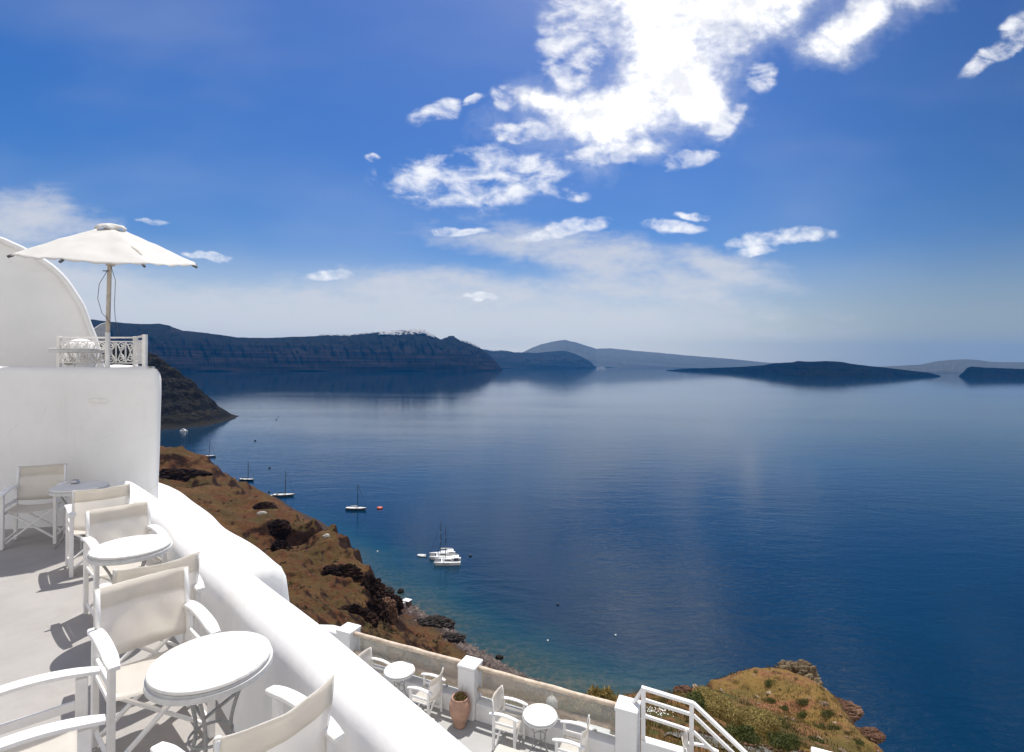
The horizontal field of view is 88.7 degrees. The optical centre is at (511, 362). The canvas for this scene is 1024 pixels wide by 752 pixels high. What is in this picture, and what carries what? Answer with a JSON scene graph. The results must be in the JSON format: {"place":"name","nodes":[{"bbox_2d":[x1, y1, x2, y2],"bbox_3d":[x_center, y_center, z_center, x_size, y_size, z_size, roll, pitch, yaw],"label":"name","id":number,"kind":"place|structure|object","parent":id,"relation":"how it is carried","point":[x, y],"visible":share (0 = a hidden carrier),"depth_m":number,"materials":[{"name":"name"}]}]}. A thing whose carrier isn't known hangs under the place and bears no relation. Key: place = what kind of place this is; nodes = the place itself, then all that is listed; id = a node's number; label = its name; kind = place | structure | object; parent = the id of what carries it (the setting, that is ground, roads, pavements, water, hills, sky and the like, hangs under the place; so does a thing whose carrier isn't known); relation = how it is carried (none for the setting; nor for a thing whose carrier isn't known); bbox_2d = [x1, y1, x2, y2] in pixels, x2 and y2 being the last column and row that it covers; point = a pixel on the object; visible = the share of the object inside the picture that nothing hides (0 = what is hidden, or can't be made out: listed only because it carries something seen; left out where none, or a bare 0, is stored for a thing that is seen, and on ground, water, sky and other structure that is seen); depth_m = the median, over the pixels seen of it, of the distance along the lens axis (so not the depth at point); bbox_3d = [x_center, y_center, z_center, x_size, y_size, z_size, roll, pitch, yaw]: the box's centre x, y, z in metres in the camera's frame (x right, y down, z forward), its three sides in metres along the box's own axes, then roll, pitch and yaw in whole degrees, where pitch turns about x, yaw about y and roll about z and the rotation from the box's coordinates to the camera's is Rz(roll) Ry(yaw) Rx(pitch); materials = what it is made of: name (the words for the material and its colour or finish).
{"place":"outdoors","nodes":[
{"label":"outdoors","id":0,"kind":"place"},
{"bbox_2d":[0,237,104,366],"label":"vaulted house","id":1,"kind":"structure","parent":0,"point":[42,306],"depth_m":8.53,"materials":[{"name":"white paint"}]},
{"bbox_2d":[0,526,234,751],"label":"terrace floor","id":2,"kind":"structure","parent":0,"point":[46,623],"depth_m":4.04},
{"bbox_2d":[0,463,69,549],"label":"folding chair","id":3,"kind":"object","parent":2,"relation":"on","point":[37,482],"visible":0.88,"depth_m":6.41,"materials":[{"name":"fabric"}]},
{"bbox_2d":[0,666,105,751],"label":"folding chair","id":4,"kind":"object","parent":2,"relation":"on","point":[72,735],"visible":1,"depth_m":2.44,"materials":[{"name":"white paint"}]},
{"bbox_2d":[48,480,109,552],"bbox_3d":[-5.055,1.802,6.120,0.556,0.726,0.556,0,0,44],"label":"cafe table","id":5,"kind":"object","parent":2,"relation":"on","point":[63,490],"visible":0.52,"depth_m":6.04,"materials":[{"name":"grey metal"}]},
{"bbox_2d":[70,479,79,483],"bbox_3d":[-5.189,1.414,6.219,0.094,0.049,0.093,0,0,0],"label":"ashtray","id":6,"kind":"object","parent":5,"relation":"on","point":[74,481],"visible":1,"depth_m":6.19,"materials":[{"name":"glass"}]},
{"bbox_2d":[0,365,160,528],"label":"terrace wall","id":7,"kind":"structure","parent":2,"relation":"on","point":[50,415],"depth_m":6.95,"materials":[{"name":"white paint"}]},
{"bbox_2d":[56,334,147,366],"bbox_3d":[-5.942,-0.150,7.792,2.133,0.485,0.404,0,0,24],"label":"iron railing","id":8,"kind":"object","parent":7,"relation":"on","point":[140,353],"visible":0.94,"depth_m":7.90,"materials":[{"name":"metal"}]},
{"bbox_2d":[64,483,132,577],"bbox_3d":[-4.404,1.724,5.580,0.542,0.881,0.568,0,0,-45],"label":"folding chair","id":9,"kind":"object","parent":2,"relation":"on","point":[83,501],"visible":0.62,"depth_m":5.34,"materials":[{"name":"fabric"}]},
{"bbox_2d":[81,501,168,627],"bbox_3d":[-3.381,1.733,4.576,0.559,0.880,0.542,0,0,41],"label":"folding chair","id":10,"kind":"object","parent":2,"relation":"on","point":[104,525],"visible":0.56,"depth_m":4.65,"materials":[{"name":"fabric"}]},
{"bbox_2d":[86,534,172,644],"bbox_3d":[-3.035,1.819,4.170,0.556,0.726,0.556,0,0,27],"label":"cafe table","id":11,"kind":"object","parent":2,"relation":"on","point":[132,549],"visible":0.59,"depth_m":4.08,"materials":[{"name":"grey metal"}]},
{"bbox_2d":[99,551,204,667],"bbox_3d":[-2.487,1.740,3.613,0.542,0.880,0.559,0,0,-43],"label":"folding chair","id":12,"kind":"object","parent":2,"relation":"on","point":[196,583],"visible":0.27,"depth_m":3.54,"materials":[{"name":"fabric"}]},
{"bbox_2d":[87,566,220,751],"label":"folding chair","id":13,"kind":"object","parent":2,"relation":"on","point":[139,612],"visible":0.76,"depth_m":3.09,"materials":[{"name":"fabric"}]},
{"bbox_2d":[143,631,272,751],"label":"cafe table","id":14,"kind":"object","parent":2,"relation":"on","point":[193,673],"visible":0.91,"depth_m":2.52,"materials":[{"name":"white stone"}]},
{"bbox_2d":[150,674,344,751],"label":"folding chair","id":15,"kind":"object","parent":2,"relation":"on","point":[309,723],"visible":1,"depth_m":2.07,"materials":[{"name":"white paint"}]},
{"bbox_2d":[113,481,470,751],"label":"parapet wall","id":16,"kind":"structure","parent":2,"relation":"on","point":[372,710],"depth_m":2.94,"materials":[{"name":"white paint"}]},
{"bbox_2d":[159,483,288,600],"bbox_3d":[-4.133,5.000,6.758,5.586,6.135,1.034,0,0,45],"label":"plaster ledge","id":17,"kind":"object","parent":16,"relation":"attached to","point":[262,566],"visible":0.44,"depth_m":5.62,"materials":[{"name":"paint"}]},
{"bbox_2d":[98,339,238,429],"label":"headland","id":18,"kind":"structure","parent":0,"point":[186,402],"depth_m":845.70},
{"bbox_2d":[90,319,502,371],"bbox_3d":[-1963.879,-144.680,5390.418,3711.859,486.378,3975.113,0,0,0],"label":"caldera cliff","id":19,"kind":"structure","parent":0,"point":[183,351],"depth_m":5210.63,"materials":[{"name":"stone"}]},
{"bbox_2d":[319,332,377,335],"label":"ridge village","id":20,"kind":"object","parent":19,"relation":"on","point":[349,334],"visible":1,"depth_m":5739.91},
{"bbox_2d":[378,329,434,337],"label":"cliff village","id":21,"kind":"object","parent":19,"relation":"on","point":[400,331],"visible":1,"depth_m":5955.35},
{"bbox_2d":[460,340,479,347],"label":"distant village","id":22,"kind":"object","parent":19,"relation":"on","point":[468,342],"visible":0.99,"depth_m":6368.16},
{"bbox_2d":[159,446,562,696],"bbox_3d":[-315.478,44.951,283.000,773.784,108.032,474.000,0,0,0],"label":"hillside","id":23,"kind":"structure","parent":0,"point":[303,568],"depth_m":179.76,"materials":[{"name":"soil"}]},
{"bbox_2d":[159,468,211,480],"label":"crag","id":24,"kind":"structure","parent":23,"relation":"on","point":[184,474],"depth_m":313.87,"materials":[{"name":"stone"}]},
{"bbox_2d":[252,501,277,509],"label":"crag","id":25,"kind":"structure","parent":23,"relation":"on","point":[264,505],"depth_m":252.31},
{"bbox_2d":[268,519,291,538],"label":"crag","id":26,"kind":"structure","parent":23,"relation":"on","point":[281,529],"depth_m":209.77,"materials":[{"name":"stone"}]},
{"bbox_2d":[270,540,293,550],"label":"crag","id":27,"kind":"structure","parent":23,"relation":"on","point":[279,545],"depth_m":190.48,"materials":[{"name":"stone"}]},
{"bbox_2d":[320,563,362,579],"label":"crag","id":28,"kind":"structure","parent":23,"relation":"on","point":[347,570],"depth_m":161.56,"materials":[{"name":"stone"}]},
{"bbox_2d":[161,460,534,693],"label":"slope scrub","id":29,"kind":"object","parent":23,"relation":"on","point":[391,631],"visible":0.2,"depth_m":140.34,"materials":[{"name":"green plant"}]},
{"bbox_2d":[337,603,379,626],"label":"crag","id":30,"kind":"structure","parent":23,"relation":"on","point":[369,616],"depth_m":135.10,"materials":[{"name":"stone"}]},
{"bbox_2d":[360,573,385,599],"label":"crag","id":31,"kind":"structure","parent":23,"relation":"on","point":[375,586],"depth_m":161.28,"materials":[{"name":"stone"}]},
{"bbox_2d":[365,597,387,622],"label":"crag","id":32,"kind":"structure","parent":23,"relation":"on","point":[377,607],"depth_m":147.72,"materials":[{"name":"stone"}]},
{"bbox_2d":[382,597,398,625],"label":"boulder","id":33,"kind":"object","parent":23,"relation":"on","point":[392,611],"visible":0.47,"depth_m":153.38,"materials":[{"name":"stone"}]},
{"bbox_2d":[386,593,403,612],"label":"crag","id":34,"kind":"structure","parent":23,"relation":"on","point":[399,601],"depth_m":204.16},
{"bbox_2d":[403,598,411,606],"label":"beach hut","id":35,"kind":"object","parent":23,"relation":"on","point":[408,601],"visible":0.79,"depth_m":212.00,"materials":[{"name":"white"}]},
{"bbox_2d":[417,614,454,627],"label":"sea rock","id":36,"kind":"object","parent":23,"relation":"on","point":[437,621],"visible":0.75,"depth_m":195.77,"materials":[{"name":"stone"}]},
{"bbox_2d":[441,632,466,642],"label":"sea rock","id":37,"kind":"object","parent":23,"relation":"on","point":[454,637],"visible":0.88,"depth_m":184.11,"materials":[{"name":"stone"}]},
{"bbox_2d":[395,591,569,696],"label":"beach stones","id":38,"kind":"object","parent":23,"relation":"on","point":[471,649],"visible":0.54,"depth_m":176.50,"materials":[{"name":"stone"}]},
{"bbox_2d":[412,701,559,751],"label":"terrace floor","id":39,"kind":"structure","parent":0,"point":[474,736],"depth_m":9.61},
{"bbox_2d":[320,625,338,637],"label":"curved wall","id":40,"kind":"structure","parent":39,"relation":"on","point":[331,629],"depth_m":11.64,"materials":[{"name":"white paint"}]},
{"bbox_2d":[336,622,360,651],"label":"pillar","id":41,"kind":"structure","parent":39,"relation":"on","point":[346,637],"depth_m":11.38,"materials":[{"name":"white paint"}]},
{"bbox_2d":[353,631,460,683],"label":"low wall","id":42,"kind":"structure","parent":41,"relation":"attached to","point":[413,649],"depth_m":10.74,"materials":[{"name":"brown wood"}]},
{"bbox_2d":[358,647,390,681],"bbox_3d":[-2.851,6.408,10.674,0.561,0.880,0.542,0,0,24],"label":"folding chair","id":43,"kind":"object","parent":39,"relation":"on","point":[366,657],"visible":0.3,"depth_m":10.88,"materials":[{"name":"white paint"}]},
{"bbox_2d":[384,661,414,697],"bbox_3d":[-2.252,6.495,10.460,0.616,0.726,0.616,0,0,-11],"label":"cafe table","id":44,"kind":"object","parent":39,"relation":"on","point":[398,671],"visible":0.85,"depth_m":10.41,"materials":[{"name":"white metal"}]},
{"bbox_2d":[374,664,457,710],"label":"wall","id":45,"kind":"structure","parent":39,"relation":"on","point":[448,692],"depth_m":10.61,"materials":[{"name":"white paint"}]},
{"bbox_2d":[407,667,445,715],"bbox_3d":[-1.648,6.416,10.144,0.568,0.881,0.542,0,0,24],"label":"folding chair","id":46,"kind":"object","parent":39,"relation":"on","point":[425,695],"visible":0.96,"depth_m":10.01,"materials":[{"name":"white paint"}]},
{"bbox_2d":[449,687,470,728],"bbox_3d":[-0.982,6.500,9.889,0.412,0.724,0.412,0,0,0],"label":"terracotta urn","id":47,"kind":"object","parent":39,"relation":"on","point":[460,707],"visible":1,"depth_m":9.76,"materials":[{"name":"ceramic"}]},
{"bbox_2d":[457,655,482,720],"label":"pillar","id":48,"kind":"structure","parent":39,"relation":"on","point":[469,678],"depth_m":10.07,"materials":[{"name":"white paint"}]},
{"bbox_2d":[489,685,527,750],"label":"folding chair","id":49,"kind":"object","parent":39,"relation":"on","point":[509,722],"visible":0.91,"depth_m":9.44,"materials":[{"name":"white paint"}]},
{"bbox_2d":[522,703,557,751],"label":"cafe table","id":50,"kind":"object","parent":39,"relation":"on","point":[539,716],"visible":1,"depth_m":9.10,"materials":[{"name":"grey metal"}]},
{"bbox_2d":[475,696,614,751],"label":"wall","id":51,"kind":"structure","parent":39,"relation":"on","point":[599,741],"depth_m":9.42,"materials":[{"name":"white paint"}]},
{"bbox_2d":[546,695,559,718],"bbox_3d":[0.894,8.986,11.900,0.520,2.842,0.520,0,0,0],"label":"lamp","id":52,"kind":"object","parent":39,"relation":"on","point":[551,700],"visible":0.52,"depth_m":11.85,"materials":[{"name":"white glass"}]},
{"bbox_2d":[552,714,591,751],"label":"folding chair","id":53,"kind":"object","parent":39,"relation":"on","point":[571,744],"visible":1,"depth_m":8.79,"materials":[{"name":"white paint"}]},
{"bbox_2d":[614,695,640,751],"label":"pillar","id":54,"kind":"structure","parent":39,"relation":"on","point":[627,724],"depth_m":8.86,"materials":[{"name":"white paint"}]},
{"bbox_2d":[477,665,615,730],"bbox_3d":[0.586,6.133,9.610,2.700,0.496,0.101,0,0,24],"label":"coping","id":55,"kind":"object","parent":54,"relation":"attached to","point":[602,701],"visible":0.78,"depth_m":9.46,"materials":[{"name":"beige concrete"}]},
{"bbox_2d":[641,736,682,751],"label":"stair curb","id":56,"kind":"structure","parent":39,"relation":"on","point":[648,744],"depth_m":8.76,"materials":[{"name":"white paint"}]},
{"bbox_2d":[632,685,747,751],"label":"stair railing","id":57,"kind":"object","parent":56,"relation":"on","point":[643,690],"visible":0.9,"depth_m":8.59,"materials":[{"name":"metal"}]},
{"bbox_2d":[682,729,718,751],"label":"folding chair","id":58,"kind":"object","parent":39,"relation":"on","point":[685,743],"visible":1,"depth_m":8.52,"materials":[{"name":"white paint"}]},
{"bbox_2d":[494,744,522,751],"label":"sun lounger","id":59,"kind":"object","parent":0,"point":[501,748],"visible":1,"depth_m":8.72,"materials":[{"name":"fabric"}]},
{"bbox_2d":[0,0,1023,365],"label":"sky","id":60,"kind":"structure","parent":0,"point":[769,181],"materials":[{"name":"blue"}]},
{"bbox_2d":[482,349,595,367],"bbox_3d":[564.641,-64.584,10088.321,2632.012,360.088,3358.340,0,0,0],"label":"distant cliff","id":61,"kind":"structure","parent":0,"point":[551,359],"depth_m":9607.68,"materials":[{"name":"stone"}]},
{"bbox_2d":[160,366,1023,751],"bbox_3d":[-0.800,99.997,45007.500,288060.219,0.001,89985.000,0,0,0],"label":"sea","id":62,"kind":"structure","parent":0,"point":[858,540],"depth_m":349.82,"materials":[{"name":"liquid"}]},
{"bbox_2d":[205,440,215,456],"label":"sailing yacht","id":63,"kind":"object","parent":62,"relation":"on","point":[208,455],"visible":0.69,"depth_m":538.99,"materials":[{"name":"grey"}]},
{"bbox_2d":[239,468,253,480],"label":"sailing yacht","id":64,"kind":"object","parent":62,"relation":"on","point":[244,479],"visible":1,"depth_m":433.62,"materials":[{"name":"white"}]},
{"bbox_2d":[272,470,293,496],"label":"sailing yacht","id":65,"kind":"object","parent":62,"relation":"on","point":[282,495],"visible":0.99,"depth_m":385.22,"materials":[{"name":"grey"}]},
{"bbox_2d":[345,486,366,510],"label":"sailing yacht","id":66,"kind":"object","parent":62,"relation":"on","point":[356,508],"visible":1,"depth_m":351.15,"materials":[{"name":"grey"}]},
{"bbox_2d":[385,587,394,593],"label":"sea rock","id":67,"kind":"object","parent":62,"relation":"in","point":[390,590],"visible":0.54,"depth_m":222.94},
{"bbox_2d":[429,524,454,559],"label":"catamaran","id":68,"kind":"object","parent":62,"relation":"on","point":[433,555],"visible":0.67,"depth_m":267.67,"materials":[{"name":"white"}]},
{"bbox_2d":[433,534,460,565],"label":"catamaran","id":69,"kind":"object","parent":62,"relation":"on","point":[454,560],"visible":1,"depth_m":258.38,"materials":[{"name":"white"}]},
{"bbox_2d":[374,660,883,751],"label":"hillside","id":70,"kind":"structure","parent":0,"point":[747,678],"depth_m":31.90,"materials":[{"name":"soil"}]},
{"bbox_2d":[570,699,601,716],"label":"tall dry grass","id":71,"kind":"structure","parent":70,"relation":"on","point":[581,707],"depth_m":17.70,"materials":[{"name":"plant"}]},
{"bbox_2d":[577,721,610,733],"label":"plaster block","id":72,"kind":"structure","parent":70,"relation":"on","point":[602,729],"depth_m":11.31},
{"bbox_2d":[586,684,617,711],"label":"tall dry grass","id":73,"kind":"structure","parent":70,"relation":"on","point":[604,693],"depth_m":18.80,"materials":[{"name":"plant"}]},
{"bbox_2d":[673,685,691,692],"bbox_3d":[10.179,19.606,31.208,1.206,0.690,0.816,0,0,0],"label":"rock outcrop","id":74,"kind":"object","parent":70,"relation":"on","point":[686,688],"visible":0.49,"depth_m":31.11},
{"bbox_2d":[684,689,707,710],"bbox_3d":[8.514,15.789,24.214,1.075,1.026,1.258,0,0,0],"label":"green bush","id":75,"kind":"object","parent":70,"relation":"on","point":[699,700],"visible":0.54,"depth_m":24.09,"materials":[{"name":"green plant"}]},
{"bbox_2d":[561,668,861,751],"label":"green growth","id":76,"kind":"object","parent":70,"relation":"on","point":[603,716],"visible":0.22,"depth_m":25.56,"materials":[{"name":"green plant"}]},
{"bbox_2d":[691,685,747,726],"bbox_3d":[9.551,16.143,24.505,2.529,1.396,2.250,0,0,0],"label":"yellow bush","id":77,"kind":"object","parent":70,"relation":"on","point":[723,706],"visible":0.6,"depth_m":24.03,"materials":[{"name":"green plant"}]},
{"bbox_2d":[673,729,807,751],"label":"path edging","id":78,"kind":"object","parent":70,"relation":"on","point":[720,736],"visible":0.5,"depth_m":18.79,"materials":[{"name":"stone"}]},
{"bbox_2d":[723,723,763,746],"bbox_3d":[8.488,13.897,19.494,1.531,0.773,1.085,0,0,0],"label":"green bush","id":79,"kind":"object","parent":70,"relation":"on","point":[746,733],"visible":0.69,"depth_m":19.42,"materials":[{"name":"green plant"}]},
{"bbox_2d":[626,664,861,751],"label":"scrub","id":80,"kind":"object","parent":70,"relation":"on","point":[741,702],"visible":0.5,"depth_m":26.70,"materials":[{"name":"green plant"}]},
{"bbox_2d":[741,705,781,738],"bbox_3d":[11.449,16.849,24.619,2.531,1.132,1.782,0,0,-25],"label":"yellow bush","id":81,"kind":"object","parent":70,"relation":"on","point":[764,722],"visible":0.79,"depth_m":24.35,"materials":[{"name":"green plant"}]},
{"bbox_2d":[646,674,879,751],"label":"hill stones","id":82,"kind":"object","parent":70,"relation":"on","point":[767,692],"visible":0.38,"depth_m":30.98,"materials":[{"name":"stone"}]},
{"bbox_2d":[761,697,776,703],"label":"cushion shrub","id":83,"kind":"object","parent":70,"relation":"on","point":[772,700],"visible":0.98,"depth_m":33.34,"materials":[{"name":"green plant"}]},
{"bbox_2d":[764,679,778,686],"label":"cushion shrub","id":84,"kind":"object","parent":70,"relation":"on","point":[768,684],"visible":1,"depth_m":35.29,"materials":[{"name":"green plant"}]},
{"bbox_2d":[765,730,800,751],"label":"green bush","id":85,"kind":"object","parent":70,"relation":"on","point":[786,741],"visible":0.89,"depth_m":22.28,"materials":[{"name":"green plant"}]},
{"bbox_2d":[777,716,792,728],"bbox_3d":[13.683,18.463,26.860,1.247,0.373,0.892,0,0,10],"label":"cushion shrub","id":86,"kind":"object","parent":70,"relation":"on","point":[782,721],"visible":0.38,"depth_m":26.82,"materials":[{"name":"green plant"}]},
{"bbox_2d":[788,732,805,745],"bbox_3d":[13.159,17.641,24.598,1.129,0.457,0.859,0,0,0],"label":"cushion shrub","id":87,"kind":"object","parent":70,"relation":"on","point":[799,739],"visible":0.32,"depth_m":24.62,"materials":[{"name":"green plant"}]},
{"bbox_2d":[774,659,822,685],"bbox_3d":[20.903,23.532,38.608,3.820,2.862,2.899,0,0,0],"label":"rock outcrop","id":88,"kind":"object","parent":70,"relation":"on","point":[806,668],"visible":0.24,"depth_m":38.27,"materials":[{"name":"stone"}]},
{"bbox_2d":[794,698,808,706],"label":"cushion shrub","id":89,"kind":"object","parent":70,"relation":"on","point":[804,701],"visible":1,"depth_m":32.65,"materials":[{"name":"green plant"}]},
{"bbox_2d":[796,709,809,718],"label":"cushion shrub","id":90,"kind":"object","parent":70,"relation":"on","point":[802,714],"visible":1,"depth_m":31.74,"materials":[{"name":"green plant"}]},
{"bbox_2d":[809,736,824,743],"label":"cushion shrub","id":91,"kind":"object","parent":70,"relation":"on","point":[817,740],"visible":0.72,"depth_m":25.39,"materials":[{"name":"green plant"}]},
{"bbox_2d":[812,722,826,729],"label":"cushion shrub","id":92,"kind":"object","parent":70,"relation":"on","point":[821,725],"visible":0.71,"depth_m":29.43,"materials":[{"name":"green plant"}]},
{"bbox_2d":[820,708,837,719],"bbox_3d":[18.833,20.917,31.134,1.040,0.410,0.853,0,0,0],"label":"cushion shrub","id":93,"kind":"object","parent":70,"relation":"on","point":[829,715],"visible":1,"depth_m":31.20,"materials":[{"name":"green plant"}]},
{"bbox_2d":[825,722,842,729],"bbox_3d":[18.153,20.653,29.557,1.473,0.404,0.695,0,0,0],"label":"cushion shrub","id":94,"kind":"object","parent":70,"relation":"on","point":[827,726],"visible":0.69,"depth_m":29.57,"materials":[{"name":"green plant"}]},
{"bbox_2d":[837,697,864,722],"bbox_3d":[21.833,23.555,35.146,3.589,1.564,1.944,0,0,0],"label":"rock outcrop","id":95,"kind":"object","parent":70,"relation":"on","point":[854,711],"visible":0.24,"depth_m":34.81,"materials":[{"name":"stone"}]},
{"bbox_2d":[851,737,864,745],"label":"cushion shrub","id":96,"kind":"object","parent":70,"relation":"on","point":[858,741],"visible":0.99,"depth_m":27.64,"materials":[{"name":"green plant"}]},
{"bbox_2d":[856,727,885,743],"bbox_3d":[20.472,21.381,29.957,1.884,0.888,1.073,0,0,0],"label":"rock outcrop","id":97,"kind":"object","parent":70,"relation":"on","point":[875,735],"visible":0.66,"depth_m":29.77,"materials":[{"name":"stone"}]},
{"bbox_2d":[524,340,771,367],"bbox_3d":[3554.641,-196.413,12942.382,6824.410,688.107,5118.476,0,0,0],"label":"mountain","id":98,"kind":"structure","parent":0,"point":[611,357],"depth_m":12335.31,"materials":[{"name":"stone"}]},
{"bbox_2d":[664,732,797,751],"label":"path","id":99,"kind":"structure","parent":0,"point":[716,742],"depth_m":15.79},
{"bbox_2d":[666,361,939,376],"bbox_3d":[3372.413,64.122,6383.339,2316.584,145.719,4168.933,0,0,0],"label":"lava island","id":100,"kind":"structure","parent":0,"point":[822,369],"depth_m":4696.90,"materials":[{"name":"stone"}]},
{"bbox_2d":[811,747,830,751],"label":"garden wall","id":101,"kind":"structure","parent":0,"point":[814,749],"depth_m":8.54,"materials":[{"name":"white paint"}]},
{"bbox_2d":[885,359,1023,372],"bbox_3d":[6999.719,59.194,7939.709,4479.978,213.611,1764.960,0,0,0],"label":"island","id":102,"kind":"structure","parent":0,"point":[955,366],"depth_m":7502.72,"materials":[{"name":"stone"}]},
{"bbox_2d":[959,367,1023,377],"bbox_3d":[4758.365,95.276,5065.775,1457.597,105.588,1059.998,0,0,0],"label":"island","id":103,"kind":"structure","parent":0,"point":[992,372],"depth_m":4673.40,"materials":[{"name":"stone"}]},
{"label":"upper terrace floor","id":104,"kind":"structure","parent":0,"visible":0},
{"bbox_2d":[48,348,111,366],"bbox_3d":[-6.381,0.161,7.750,0.736,0.727,0.736,0,0,-11],"label":"cafe table","id":105,"kind":"object","parent":104,"relation":"on","point":[74,350],"visible":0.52,"depth_m":7.52,"materials":[{"name":"white stone"}]},
{"bbox_2d":[63,339,98,366],"bbox_3d":[-6.875,0.075,8.350,0.452,0.900,0.452,0,0,0],"label":"chair","id":106,"kind":"object","parent":104,"relation":"on","point":[77,365],"visible":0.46,"depth_m":8.20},
{"bbox_2d":[6,223,197,402],"bbox_3d":[-5.559,-0.693,7.285,2.018,2.457,1.977,0,0,-32],"label":"parasol","id":107,"kind":"object","parent":104,"relation":"on","point":[110,245],"visible":1,"depth_m":6.83,"materials":[{"name":"white fabric"}]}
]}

